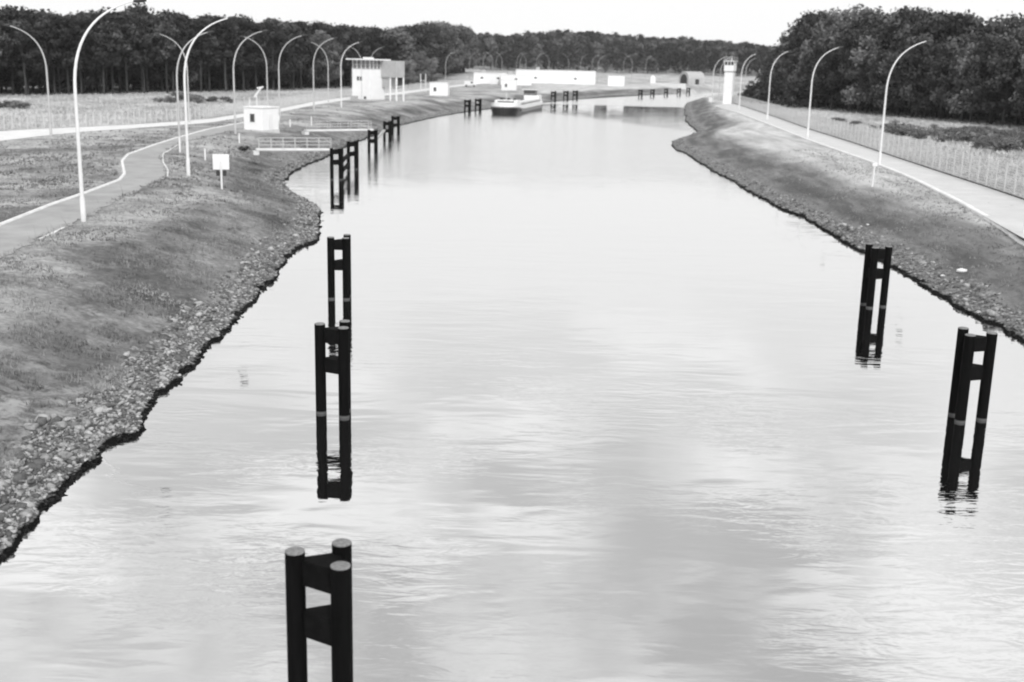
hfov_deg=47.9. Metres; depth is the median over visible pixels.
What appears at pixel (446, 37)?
broadleaf tree
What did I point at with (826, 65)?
broadleaf tree
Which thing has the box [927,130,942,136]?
shrub
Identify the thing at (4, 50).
pine tree
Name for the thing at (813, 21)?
broadleaf tree
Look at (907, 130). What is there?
shrub
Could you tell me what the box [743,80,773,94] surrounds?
shrub
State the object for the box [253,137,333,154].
footbridge
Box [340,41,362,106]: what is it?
street lamp
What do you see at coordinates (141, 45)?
pine tree
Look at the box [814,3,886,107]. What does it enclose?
broadleaf tree
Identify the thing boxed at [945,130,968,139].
shrub
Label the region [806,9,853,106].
broadleaf tree
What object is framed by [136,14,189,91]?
pine tree
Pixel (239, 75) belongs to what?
pine tree
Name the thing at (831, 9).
broadleaf tree
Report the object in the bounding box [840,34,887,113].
broadleaf tree
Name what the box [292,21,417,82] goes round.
wood
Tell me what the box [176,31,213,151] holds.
street lamp
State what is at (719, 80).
street lamp
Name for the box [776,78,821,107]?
shrub
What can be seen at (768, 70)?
broadleaf tree
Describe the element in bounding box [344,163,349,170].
fender beam
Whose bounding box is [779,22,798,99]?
broadleaf tree
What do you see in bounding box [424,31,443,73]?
broadleaf tree
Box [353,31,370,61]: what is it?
pine tree
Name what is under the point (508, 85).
hut
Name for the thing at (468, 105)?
mooring dolphin
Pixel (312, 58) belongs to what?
pine tree
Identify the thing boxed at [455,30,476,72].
broadleaf tree
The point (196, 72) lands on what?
pine tree
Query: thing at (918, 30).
broadleaf tree
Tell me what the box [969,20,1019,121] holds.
broadleaf tree
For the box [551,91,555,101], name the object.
mooring dolphin
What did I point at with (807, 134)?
street lamp
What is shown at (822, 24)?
broadleaf tree
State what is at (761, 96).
shrub
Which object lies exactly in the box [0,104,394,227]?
grass
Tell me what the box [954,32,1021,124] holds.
broadleaf tree
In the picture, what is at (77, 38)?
pine tree
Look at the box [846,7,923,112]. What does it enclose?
broadleaf tree
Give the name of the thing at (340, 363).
mooring dolphin
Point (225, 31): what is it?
pine tree
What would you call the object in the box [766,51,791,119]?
street lamp
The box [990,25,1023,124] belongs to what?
broadleaf tree
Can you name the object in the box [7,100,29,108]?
shrub
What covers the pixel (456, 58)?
broadleaf tree
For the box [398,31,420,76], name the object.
broadleaf tree
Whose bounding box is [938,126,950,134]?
shrub
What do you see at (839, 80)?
broadleaf tree
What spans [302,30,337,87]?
pine tree
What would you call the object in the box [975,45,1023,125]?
broadleaf tree
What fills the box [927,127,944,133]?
shrub
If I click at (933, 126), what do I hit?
shrub
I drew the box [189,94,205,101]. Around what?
shrub
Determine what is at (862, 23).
broadleaf tree
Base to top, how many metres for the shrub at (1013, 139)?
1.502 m
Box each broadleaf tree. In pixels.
[379,27,401,60]
[380,26,421,80]
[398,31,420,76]
[402,24,439,74]
[414,27,440,70]
[417,20,433,25]
[417,24,448,73]
[424,23,453,72]
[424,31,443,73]
[428,49,444,79]
[431,22,463,64]
[434,32,452,73]
[435,22,458,74]
[436,25,453,76]
[442,23,472,58]
[446,32,465,74]
[452,23,480,67]
[452,29,468,72]
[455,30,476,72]
[456,25,485,72]
[463,32,482,72]
[754,47,780,98]
[763,42,785,82]
[769,41,798,80]
[773,30,811,103]
[777,9,827,42]
[777,49,802,98]
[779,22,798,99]
[783,46,806,103]
[786,14,826,102]
[787,37,812,105]
[789,14,851,105]
[799,30,841,107]
[799,47,816,106]
[800,38,844,108]
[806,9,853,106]
[809,47,845,109]
[812,5,849,102]
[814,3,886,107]
[824,27,861,110]
[826,12,866,109]
[833,15,881,110]
[835,12,895,110]
[835,28,880,111]
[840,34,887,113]
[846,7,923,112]
[863,49,897,113]
[867,31,919,113]
[869,51,905,115]
[883,7,943,115]
[885,33,937,116]
[892,14,948,116]
[894,33,938,117]
[897,9,978,117]
[909,48,950,117]
[916,41,967,119]
[918,9,976,118]
[930,40,978,121]
[944,32,980,119]
[945,44,998,122]
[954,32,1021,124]
[965,10,1023,121]
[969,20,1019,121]
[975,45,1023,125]
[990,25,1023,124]
[1001,39,1023,101]
[1006,77,1023,119]
[1008,54,1023,113]
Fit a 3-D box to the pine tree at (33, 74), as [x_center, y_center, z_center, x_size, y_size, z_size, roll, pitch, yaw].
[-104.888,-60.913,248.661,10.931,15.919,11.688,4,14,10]
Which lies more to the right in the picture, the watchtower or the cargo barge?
the watchtower
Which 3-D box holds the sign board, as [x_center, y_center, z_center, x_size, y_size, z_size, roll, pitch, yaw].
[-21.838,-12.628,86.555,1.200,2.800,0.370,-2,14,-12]
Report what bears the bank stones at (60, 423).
on the ground at (736, 139)
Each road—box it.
[0,83,480,140]
[715,104,1023,237]
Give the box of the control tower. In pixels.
[346,57,404,100]
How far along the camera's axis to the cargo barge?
268.44 m
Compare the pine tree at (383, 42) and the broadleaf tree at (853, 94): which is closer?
the broadleaf tree at (853, 94)
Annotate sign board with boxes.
[212,154,228,188]
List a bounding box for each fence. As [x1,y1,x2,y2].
[0,78,473,129]
[733,94,1023,198]
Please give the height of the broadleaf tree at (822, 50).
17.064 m
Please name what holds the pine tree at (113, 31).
on the ground at (736, 139)
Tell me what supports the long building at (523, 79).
on the ground at (736, 139)
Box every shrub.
[0,100,13,107]
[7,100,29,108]
[17,102,30,108]
[151,97,164,102]
[165,97,175,102]
[169,91,183,98]
[186,96,204,103]
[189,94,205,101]
[207,96,217,101]
[217,96,233,102]
[237,145,250,150]
[388,76,409,88]
[737,83,763,101]
[738,91,752,99]
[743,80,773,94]
[750,76,795,103]
[752,74,791,103]
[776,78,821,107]
[884,120,909,127]
[884,123,905,133]
[886,125,901,133]
[894,127,917,135]
[896,127,915,136]
[905,124,922,131]
[912,131,928,137]
[913,132,927,138]
[923,123,939,131]
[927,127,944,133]
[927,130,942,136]
[931,132,944,138]
[934,135,951,141]
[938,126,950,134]
[942,132,958,140]
[945,126,963,131]
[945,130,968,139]
[949,131,978,140]
[964,125,983,129]
[969,137,984,144]
[971,141,991,148]
[973,126,987,132]
[975,131,990,135]
[978,134,993,139]
[981,139,997,147]
[986,139,1022,152]
[987,134,1011,140]
[988,127,1010,134]
[991,133,1012,139]
[993,139,1023,151]
[994,129,1015,136]
[1004,138,1022,146]
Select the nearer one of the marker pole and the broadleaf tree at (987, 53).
the marker pole
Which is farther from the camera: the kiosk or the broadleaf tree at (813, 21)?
the kiosk
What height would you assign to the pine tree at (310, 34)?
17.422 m
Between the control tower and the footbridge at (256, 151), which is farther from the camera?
the control tower
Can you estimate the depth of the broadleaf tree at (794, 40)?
305.71 m
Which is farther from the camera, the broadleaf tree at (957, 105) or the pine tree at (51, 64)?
the pine tree at (51, 64)
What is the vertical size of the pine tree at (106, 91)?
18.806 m
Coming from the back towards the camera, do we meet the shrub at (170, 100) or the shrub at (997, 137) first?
the shrub at (170, 100)
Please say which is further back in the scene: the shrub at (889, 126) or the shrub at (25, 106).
the shrub at (25, 106)
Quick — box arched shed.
[679,71,704,84]
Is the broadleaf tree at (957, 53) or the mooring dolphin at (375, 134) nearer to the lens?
the mooring dolphin at (375, 134)
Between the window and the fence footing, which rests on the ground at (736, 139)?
the fence footing
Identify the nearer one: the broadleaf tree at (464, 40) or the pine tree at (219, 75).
the pine tree at (219, 75)
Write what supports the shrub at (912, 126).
on the ground at (736, 139)
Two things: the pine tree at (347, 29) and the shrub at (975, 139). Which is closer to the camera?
the shrub at (975, 139)
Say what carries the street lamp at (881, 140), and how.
on the ground at (736, 139)
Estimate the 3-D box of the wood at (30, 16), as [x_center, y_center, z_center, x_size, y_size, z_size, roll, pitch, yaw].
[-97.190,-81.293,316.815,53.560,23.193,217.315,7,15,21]
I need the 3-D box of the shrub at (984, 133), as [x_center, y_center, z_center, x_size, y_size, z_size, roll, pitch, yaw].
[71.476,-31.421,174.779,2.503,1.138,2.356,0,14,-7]
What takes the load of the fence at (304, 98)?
on the ground at (736, 139)
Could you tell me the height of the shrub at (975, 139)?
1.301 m
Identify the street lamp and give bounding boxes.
[3,24,52,135]
[73,0,146,221]
[154,33,189,121]
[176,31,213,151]
[183,16,236,175]
[233,30,267,133]
[239,35,268,105]
[278,34,306,117]
[308,41,328,101]
[313,37,337,110]
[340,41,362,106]
[711,56,728,102]
[718,55,735,100]
[738,53,758,109]
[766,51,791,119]
[806,46,843,137]
[877,39,933,165]
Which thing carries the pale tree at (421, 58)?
on the ground at (736, 139)
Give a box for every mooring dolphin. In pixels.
[285,538,352,681]
[314,319,350,418]
[327,234,350,299]
[330,147,343,179]
[347,139,358,169]
[367,129,377,154]
[383,120,391,142]
[391,115,399,135]
[464,99,470,113]
[475,98,481,111]
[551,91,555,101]
[563,91,568,100]
[572,90,577,99]
[638,89,642,98]
[650,89,654,97]
[860,243,892,307]
[948,327,997,422]
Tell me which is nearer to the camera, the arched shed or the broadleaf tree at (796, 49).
the broadleaf tree at (796, 49)
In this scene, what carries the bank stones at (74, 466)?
on the ground at (736, 139)
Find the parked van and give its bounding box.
[464,81,475,86]
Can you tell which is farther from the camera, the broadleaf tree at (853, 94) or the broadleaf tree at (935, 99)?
the broadleaf tree at (853, 94)
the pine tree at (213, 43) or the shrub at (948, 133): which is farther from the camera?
the pine tree at (213, 43)
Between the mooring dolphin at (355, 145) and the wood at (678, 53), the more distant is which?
the wood at (678, 53)
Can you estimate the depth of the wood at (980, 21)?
254.42 m
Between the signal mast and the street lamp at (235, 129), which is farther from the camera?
the signal mast
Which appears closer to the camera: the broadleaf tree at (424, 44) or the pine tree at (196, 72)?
the pine tree at (196, 72)
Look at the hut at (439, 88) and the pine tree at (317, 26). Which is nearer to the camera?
the hut at (439, 88)
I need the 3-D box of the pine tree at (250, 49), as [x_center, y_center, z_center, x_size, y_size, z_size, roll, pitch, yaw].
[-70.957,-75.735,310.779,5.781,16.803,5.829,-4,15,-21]
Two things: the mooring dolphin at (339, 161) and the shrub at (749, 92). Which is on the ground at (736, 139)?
the shrub at (749, 92)
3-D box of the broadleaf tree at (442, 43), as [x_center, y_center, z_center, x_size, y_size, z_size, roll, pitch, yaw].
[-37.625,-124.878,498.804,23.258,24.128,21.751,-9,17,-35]
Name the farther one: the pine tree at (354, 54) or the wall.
the wall
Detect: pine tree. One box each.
[0,4,27,94]
[0,20,12,66]
[1,23,53,94]
[5,18,40,95]
[27,21,64,94]
[39,18,63,94]
[40,11,71,93]
[48,15,86,94]
[60,10,105,93]
[65,23,92,93]
[84,9,102,93]
[87,20,120,94]
[91,12,122,92]
[100,10,125,94]
[104,28,126,92]
[113,10,148,93]
[127,15,154,92]
[130,18,154,93]
[132,14,157,92]
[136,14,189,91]
[149,9,179,93]
[159,9,187,92]
[167,34,196,91]
[171,22,204,90]
[173,12,199,91]
[187,20,202,90]
[188,19,216,92]
[194,16,218,90]
[196,22,221,91]
[201,34,239,90]
[211,14,243,91]
[216,34,247,83]
[222,25,247,91]
[228,15,266,89]
[235,19,259,91]
[240,29,258,90]
[247,23,274,89]
[257,29,295,89]
[261,18,301,89]
[263,17,286,88]
[281,23,309,89]
[288,21,313,87]
[289,21,314,88]
[295,34,333,87]
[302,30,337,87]
[304,32,317,87]
[308,20,328,37]
[322,34,343,87]
[323,26,337,86]
[328,31,344,87]
[333,24,349,87]
[340,23,350,86]
[342,31,361,87]
[350,27,367,63]
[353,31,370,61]
[364,28,380,57]
[367,27,386,44]
[371,37,385,58]
[376,36,392,59]
[386,37,398,60]
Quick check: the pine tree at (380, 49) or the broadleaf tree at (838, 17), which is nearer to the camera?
the broadleaf tree at (838, 17)
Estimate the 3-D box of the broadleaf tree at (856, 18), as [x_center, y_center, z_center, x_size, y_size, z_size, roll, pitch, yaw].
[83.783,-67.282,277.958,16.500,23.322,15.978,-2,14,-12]
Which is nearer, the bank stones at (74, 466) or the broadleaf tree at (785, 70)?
the bank stones at (74, 466)
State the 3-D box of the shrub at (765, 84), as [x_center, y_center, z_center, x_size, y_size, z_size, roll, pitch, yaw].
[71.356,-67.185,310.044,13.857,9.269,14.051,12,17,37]
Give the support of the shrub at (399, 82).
on the ground at (736, 139)
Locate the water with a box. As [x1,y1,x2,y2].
[0,93,1023,681]
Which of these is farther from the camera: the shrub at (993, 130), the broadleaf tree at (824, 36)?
the broadleaf tree at (824, 36)
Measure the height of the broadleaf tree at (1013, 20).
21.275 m
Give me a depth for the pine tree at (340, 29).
361.77 m
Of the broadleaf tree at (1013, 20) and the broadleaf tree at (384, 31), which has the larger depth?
the broadleaf tree at (384, 31)
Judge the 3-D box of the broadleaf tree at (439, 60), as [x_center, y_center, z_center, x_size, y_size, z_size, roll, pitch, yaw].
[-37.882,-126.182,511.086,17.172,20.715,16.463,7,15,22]
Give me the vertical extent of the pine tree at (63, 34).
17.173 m
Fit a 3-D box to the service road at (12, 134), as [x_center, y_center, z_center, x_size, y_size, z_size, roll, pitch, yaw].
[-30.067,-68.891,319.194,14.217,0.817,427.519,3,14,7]
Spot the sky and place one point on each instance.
(760, 22)
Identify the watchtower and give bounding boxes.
[723,57,737,103]
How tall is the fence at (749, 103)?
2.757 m
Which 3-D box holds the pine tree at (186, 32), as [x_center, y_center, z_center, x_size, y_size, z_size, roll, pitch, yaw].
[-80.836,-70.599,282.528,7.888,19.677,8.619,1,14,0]
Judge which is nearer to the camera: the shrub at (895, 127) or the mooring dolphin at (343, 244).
the mooring dolphin at (343, 244)
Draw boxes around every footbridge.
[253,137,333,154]
[302,120,373,134]
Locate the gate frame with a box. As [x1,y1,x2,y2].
[420,74,425,91]
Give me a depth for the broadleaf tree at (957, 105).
216.82 m
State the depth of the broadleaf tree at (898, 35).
251.10 m
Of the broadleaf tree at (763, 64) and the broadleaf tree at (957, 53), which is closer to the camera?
the broadleaf tree at (957, 53)
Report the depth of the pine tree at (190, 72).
286.09 m
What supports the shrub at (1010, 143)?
on the ground at (736, 139)
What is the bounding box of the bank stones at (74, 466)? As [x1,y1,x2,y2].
[0,176,1023,560]
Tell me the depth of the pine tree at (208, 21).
295.76 m
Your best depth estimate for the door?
149.83 m
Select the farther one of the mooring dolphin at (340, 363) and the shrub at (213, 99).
the shrub at (213, 99)
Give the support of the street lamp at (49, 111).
on the ground at (736, 139)
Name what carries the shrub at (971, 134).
on the ground at (736, 139)
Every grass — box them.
[0,86,1023,193]
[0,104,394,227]
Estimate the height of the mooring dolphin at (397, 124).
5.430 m
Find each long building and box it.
[474,70,506,83]
[500,71,531,84]
[516,67,595,84]
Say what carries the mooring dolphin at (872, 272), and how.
in the water
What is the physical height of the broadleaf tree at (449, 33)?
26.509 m
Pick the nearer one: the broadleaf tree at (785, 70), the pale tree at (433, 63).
the broadleaf tree at (785, 70)
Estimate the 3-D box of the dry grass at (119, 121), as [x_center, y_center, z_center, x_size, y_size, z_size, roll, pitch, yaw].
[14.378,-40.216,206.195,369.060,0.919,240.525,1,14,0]
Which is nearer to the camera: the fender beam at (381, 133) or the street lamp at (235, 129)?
the street lamp at (235, 129)
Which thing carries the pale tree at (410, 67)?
on the ground at (736, 139)
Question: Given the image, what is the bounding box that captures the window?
[250,113,254,121]
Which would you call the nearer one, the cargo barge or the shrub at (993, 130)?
the shrub at (993, 130)
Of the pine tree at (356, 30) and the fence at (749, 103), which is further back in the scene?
the pine tree at (356, 30)
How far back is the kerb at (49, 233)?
61.24 m
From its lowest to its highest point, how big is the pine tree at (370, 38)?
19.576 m
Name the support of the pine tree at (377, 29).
on the ground at (736, 139)
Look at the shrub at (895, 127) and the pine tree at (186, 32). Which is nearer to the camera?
the shrub at (895, 127)
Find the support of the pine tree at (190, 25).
on the ground at (736, 139)
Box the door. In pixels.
[268,114,272,129]
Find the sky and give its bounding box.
[0,0,1023,45]
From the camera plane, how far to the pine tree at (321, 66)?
341.15 m
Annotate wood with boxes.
[0,2,364,93]
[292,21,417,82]
[473,29,777,75]
[821,5,1023,120]
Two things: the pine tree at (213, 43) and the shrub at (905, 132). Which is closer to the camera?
the shrub at (905, 132)
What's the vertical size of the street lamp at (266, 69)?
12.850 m
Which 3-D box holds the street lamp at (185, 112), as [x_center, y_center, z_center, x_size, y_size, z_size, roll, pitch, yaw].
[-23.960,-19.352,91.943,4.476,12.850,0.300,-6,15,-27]
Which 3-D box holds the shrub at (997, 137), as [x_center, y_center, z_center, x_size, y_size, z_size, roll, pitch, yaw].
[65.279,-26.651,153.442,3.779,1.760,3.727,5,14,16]
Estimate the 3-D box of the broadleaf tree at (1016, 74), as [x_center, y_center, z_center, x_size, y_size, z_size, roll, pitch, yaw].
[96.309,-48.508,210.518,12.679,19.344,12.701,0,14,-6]
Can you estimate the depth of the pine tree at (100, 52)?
253.99 m
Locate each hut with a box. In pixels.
[242,106,279,132]
[429,82,449,95]
[501,79,516,90]
[608,76,624,86]
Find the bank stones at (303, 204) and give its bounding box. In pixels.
[264,106,871,243]
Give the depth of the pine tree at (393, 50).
401.35 m
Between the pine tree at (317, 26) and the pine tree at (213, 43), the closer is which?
the pine tree at (213, 43)
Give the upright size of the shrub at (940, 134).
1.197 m
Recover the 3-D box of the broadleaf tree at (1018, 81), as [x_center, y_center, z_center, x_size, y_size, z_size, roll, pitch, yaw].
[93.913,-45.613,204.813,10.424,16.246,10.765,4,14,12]
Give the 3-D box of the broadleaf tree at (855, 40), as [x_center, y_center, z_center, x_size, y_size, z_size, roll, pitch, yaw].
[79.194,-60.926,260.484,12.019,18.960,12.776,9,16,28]
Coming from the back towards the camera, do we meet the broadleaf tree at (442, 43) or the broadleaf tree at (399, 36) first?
the broadleaf tree at (442, 43)
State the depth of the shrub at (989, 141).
147.43 m
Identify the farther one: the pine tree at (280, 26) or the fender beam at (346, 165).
the pine tree at (280, 26)
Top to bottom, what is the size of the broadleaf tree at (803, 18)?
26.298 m
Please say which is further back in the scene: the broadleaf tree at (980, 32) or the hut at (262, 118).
the broadleaf tree at (980, 32)
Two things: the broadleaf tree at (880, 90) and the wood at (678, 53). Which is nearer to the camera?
the broadleaf tree at (880, 90)
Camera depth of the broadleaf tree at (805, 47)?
294.40 m
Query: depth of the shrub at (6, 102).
191.03 m
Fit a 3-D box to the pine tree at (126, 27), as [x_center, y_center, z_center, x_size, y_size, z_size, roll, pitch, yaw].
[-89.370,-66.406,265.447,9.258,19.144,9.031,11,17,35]
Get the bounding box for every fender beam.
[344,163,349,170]
[378,129,384,138]
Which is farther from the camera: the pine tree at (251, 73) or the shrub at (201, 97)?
the pine tree at (251, 73)
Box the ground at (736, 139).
[0,59,1023,555]
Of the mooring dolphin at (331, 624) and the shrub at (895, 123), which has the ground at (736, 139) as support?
the shrub at (895, 123)
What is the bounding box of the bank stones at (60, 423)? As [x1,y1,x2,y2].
[0,207,1023,532]
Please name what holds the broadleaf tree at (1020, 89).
on the ground at (736, 139)
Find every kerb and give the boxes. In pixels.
[0,122,243,225]
[37,227,63,239]
[162,142,181,175]
[714,107,1023,245]
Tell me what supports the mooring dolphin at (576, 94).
in the water
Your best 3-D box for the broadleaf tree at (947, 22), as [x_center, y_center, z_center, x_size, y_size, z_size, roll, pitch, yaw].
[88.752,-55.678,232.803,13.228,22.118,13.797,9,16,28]
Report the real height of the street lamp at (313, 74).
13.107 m
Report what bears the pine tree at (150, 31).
on the ground at (736, 139)
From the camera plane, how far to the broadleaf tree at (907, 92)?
233.09 m
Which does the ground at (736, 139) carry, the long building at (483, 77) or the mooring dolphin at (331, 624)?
the long building at (483, 77)
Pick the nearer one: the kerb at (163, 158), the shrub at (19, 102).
the kerb at (163, 158)
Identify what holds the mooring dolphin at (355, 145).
in the water
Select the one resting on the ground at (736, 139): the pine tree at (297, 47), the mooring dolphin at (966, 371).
the pine tree at (297, 47)
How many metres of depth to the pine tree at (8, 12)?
242.45 m
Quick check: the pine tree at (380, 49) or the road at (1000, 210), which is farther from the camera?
the pine tree at (380, 49)
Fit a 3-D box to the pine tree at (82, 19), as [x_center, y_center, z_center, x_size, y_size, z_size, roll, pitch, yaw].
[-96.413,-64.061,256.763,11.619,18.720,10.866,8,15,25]
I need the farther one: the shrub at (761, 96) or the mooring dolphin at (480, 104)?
the shrub at (761, 96)
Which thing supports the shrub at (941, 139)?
on the ground at (736, 139)
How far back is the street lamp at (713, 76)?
310.64 m
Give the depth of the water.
35.76 m
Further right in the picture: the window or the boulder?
the boulder
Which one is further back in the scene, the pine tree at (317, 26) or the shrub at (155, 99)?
the pine tree at (317, 26)
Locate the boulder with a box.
[956,268,966,272]
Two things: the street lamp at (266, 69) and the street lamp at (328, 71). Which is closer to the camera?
the street lamp at (266, 69)
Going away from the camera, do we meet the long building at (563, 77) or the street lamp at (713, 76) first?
the street lamp at (713, 76)
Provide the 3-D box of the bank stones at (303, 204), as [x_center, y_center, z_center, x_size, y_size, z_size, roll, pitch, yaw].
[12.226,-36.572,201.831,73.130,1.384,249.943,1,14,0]
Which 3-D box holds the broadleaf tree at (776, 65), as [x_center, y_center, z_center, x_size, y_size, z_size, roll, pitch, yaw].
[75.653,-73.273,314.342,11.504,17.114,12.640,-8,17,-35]
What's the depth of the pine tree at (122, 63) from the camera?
269.88 m
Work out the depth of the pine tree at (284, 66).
317.76 m
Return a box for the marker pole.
[871,163,876,186]
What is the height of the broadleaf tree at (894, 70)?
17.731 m
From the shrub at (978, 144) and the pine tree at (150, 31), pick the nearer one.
the shrub at (978, 144)
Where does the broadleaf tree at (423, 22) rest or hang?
on the ground at (736, 139)
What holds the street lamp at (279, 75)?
on the ground at (736, 139)
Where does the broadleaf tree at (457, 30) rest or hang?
on the ground at (736, 139)
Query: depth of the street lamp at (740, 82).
259.46 m
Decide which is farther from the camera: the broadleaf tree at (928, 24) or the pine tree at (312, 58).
the pine tree at (312, 58)
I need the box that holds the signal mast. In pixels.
[249,86,263,105]
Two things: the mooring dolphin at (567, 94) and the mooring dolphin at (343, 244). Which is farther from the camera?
the mooring dolphin at (567, 94)
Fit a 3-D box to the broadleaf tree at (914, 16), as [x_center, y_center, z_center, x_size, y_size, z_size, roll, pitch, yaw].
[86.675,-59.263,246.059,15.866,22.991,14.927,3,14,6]
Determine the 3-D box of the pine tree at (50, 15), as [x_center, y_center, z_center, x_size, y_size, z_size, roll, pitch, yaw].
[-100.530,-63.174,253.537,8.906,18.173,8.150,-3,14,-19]
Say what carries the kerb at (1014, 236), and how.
on the road at (1000, 210)
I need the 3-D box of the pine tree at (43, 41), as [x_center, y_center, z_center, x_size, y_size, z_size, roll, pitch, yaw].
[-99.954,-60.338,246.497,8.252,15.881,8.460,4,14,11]
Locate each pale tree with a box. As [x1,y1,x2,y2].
[398,60,418,87]
[407,50,430,82]
[421,56,441,82]
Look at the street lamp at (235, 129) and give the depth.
141.06 m
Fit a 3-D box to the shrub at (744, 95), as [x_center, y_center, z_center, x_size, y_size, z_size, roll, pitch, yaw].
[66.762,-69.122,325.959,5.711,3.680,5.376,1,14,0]
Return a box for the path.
[0,123,243,257]
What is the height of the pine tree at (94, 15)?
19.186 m
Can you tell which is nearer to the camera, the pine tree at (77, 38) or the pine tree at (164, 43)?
the pine tree at (77, 38)
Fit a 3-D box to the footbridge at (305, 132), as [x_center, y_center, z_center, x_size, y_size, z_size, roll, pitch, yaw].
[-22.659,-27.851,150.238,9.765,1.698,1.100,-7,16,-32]
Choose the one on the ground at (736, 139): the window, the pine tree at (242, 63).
the pine tree at (242, 63)
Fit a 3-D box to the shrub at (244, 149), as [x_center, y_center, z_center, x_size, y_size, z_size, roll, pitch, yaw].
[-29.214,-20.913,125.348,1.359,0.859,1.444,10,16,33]
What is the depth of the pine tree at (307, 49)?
334.14 m
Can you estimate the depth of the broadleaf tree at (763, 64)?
337.18 m
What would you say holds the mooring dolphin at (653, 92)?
in the water
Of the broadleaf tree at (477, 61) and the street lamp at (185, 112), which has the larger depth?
the broadleaf tree at (477, 61)
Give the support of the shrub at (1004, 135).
on the ground at (736, 139)
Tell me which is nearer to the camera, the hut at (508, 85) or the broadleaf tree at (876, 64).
the broadleaf tree at (876, 64)
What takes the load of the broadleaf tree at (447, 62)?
on the ground at (736, 139)
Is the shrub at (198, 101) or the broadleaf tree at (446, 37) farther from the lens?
the broadleaf tree at (446, 37)
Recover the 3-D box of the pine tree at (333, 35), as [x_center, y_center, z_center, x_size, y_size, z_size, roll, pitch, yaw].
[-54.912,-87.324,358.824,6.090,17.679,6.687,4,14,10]
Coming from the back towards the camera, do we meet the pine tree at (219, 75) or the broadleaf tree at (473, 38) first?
the broadleaf tree at (473, 38)
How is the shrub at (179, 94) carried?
on the ground at (736, 139)
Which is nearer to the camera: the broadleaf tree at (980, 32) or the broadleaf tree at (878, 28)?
the broadleaf tree at (980, 32)
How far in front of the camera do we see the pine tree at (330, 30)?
362.57 m
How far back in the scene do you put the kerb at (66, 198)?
82.04 m
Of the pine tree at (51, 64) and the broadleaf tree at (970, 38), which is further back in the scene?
the pine tree at (51, 64)
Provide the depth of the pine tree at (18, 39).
241.38 m
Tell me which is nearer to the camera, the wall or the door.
the door
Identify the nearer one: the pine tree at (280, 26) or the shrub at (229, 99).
the shrub at (229, 99)
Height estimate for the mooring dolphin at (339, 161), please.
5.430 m
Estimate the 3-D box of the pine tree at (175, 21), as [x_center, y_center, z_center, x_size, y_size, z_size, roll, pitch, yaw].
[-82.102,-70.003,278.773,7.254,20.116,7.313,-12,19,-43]
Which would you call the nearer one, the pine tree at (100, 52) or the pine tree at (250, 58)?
the pine tree at (100, 52)
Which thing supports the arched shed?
on the ground at (736, 139)
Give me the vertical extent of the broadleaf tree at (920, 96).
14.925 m
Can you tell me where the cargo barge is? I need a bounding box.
[491,89,542,114]
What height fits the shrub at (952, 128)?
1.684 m
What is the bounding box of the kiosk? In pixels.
[650,75,654,83]
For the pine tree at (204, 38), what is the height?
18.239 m
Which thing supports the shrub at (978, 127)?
on the ground at (736, 139)
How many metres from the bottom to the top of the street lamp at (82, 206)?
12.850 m
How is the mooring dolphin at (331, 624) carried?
in the water
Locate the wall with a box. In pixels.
[651,83,685,88]
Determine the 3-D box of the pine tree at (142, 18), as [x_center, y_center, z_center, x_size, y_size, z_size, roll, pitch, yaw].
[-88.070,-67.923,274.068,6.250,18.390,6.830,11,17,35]
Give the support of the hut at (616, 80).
on the ground at (736, 139)
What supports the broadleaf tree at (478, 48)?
on the ground at (736, 139)
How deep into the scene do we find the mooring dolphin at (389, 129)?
166.85 m
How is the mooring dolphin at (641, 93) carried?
in the water
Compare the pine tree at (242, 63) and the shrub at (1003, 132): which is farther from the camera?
the pine tree at (242, 63)
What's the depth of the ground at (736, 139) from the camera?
80.33 m
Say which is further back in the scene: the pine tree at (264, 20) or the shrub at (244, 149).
the pine tree at (264, 20)
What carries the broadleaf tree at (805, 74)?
on the ground at (736, 139)
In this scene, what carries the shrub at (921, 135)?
on the ground at (736, 139)
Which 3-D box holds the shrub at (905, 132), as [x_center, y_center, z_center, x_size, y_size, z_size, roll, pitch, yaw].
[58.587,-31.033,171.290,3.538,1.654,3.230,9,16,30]
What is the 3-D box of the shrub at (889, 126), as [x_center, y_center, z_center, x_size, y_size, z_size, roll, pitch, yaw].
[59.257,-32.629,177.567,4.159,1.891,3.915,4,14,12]
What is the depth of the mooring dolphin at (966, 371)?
40.41 m
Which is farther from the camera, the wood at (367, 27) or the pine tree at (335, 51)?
the wood at (367, 27)
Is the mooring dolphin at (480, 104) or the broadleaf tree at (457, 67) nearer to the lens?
the mooring dolphin at (480, 104)
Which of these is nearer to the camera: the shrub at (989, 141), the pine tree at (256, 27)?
the shrub at (989, 141)
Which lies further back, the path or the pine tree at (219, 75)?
the pine tree at (219, 75)
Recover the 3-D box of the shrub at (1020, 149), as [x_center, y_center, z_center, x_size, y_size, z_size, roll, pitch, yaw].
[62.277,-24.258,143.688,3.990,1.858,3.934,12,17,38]
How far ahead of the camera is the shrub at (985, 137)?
156.63 m
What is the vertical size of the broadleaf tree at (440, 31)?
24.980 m
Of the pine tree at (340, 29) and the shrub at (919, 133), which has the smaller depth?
the shrub at (919, 133)
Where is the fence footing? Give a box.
[733,103,1023,199]
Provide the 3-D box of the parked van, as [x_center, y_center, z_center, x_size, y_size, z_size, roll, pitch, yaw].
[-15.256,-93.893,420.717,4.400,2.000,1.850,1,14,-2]
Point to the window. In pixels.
(252, 116)
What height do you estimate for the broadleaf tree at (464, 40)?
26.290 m
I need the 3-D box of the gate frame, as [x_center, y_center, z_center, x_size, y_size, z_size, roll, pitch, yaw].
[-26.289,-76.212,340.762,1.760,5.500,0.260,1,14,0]
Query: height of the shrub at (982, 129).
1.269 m

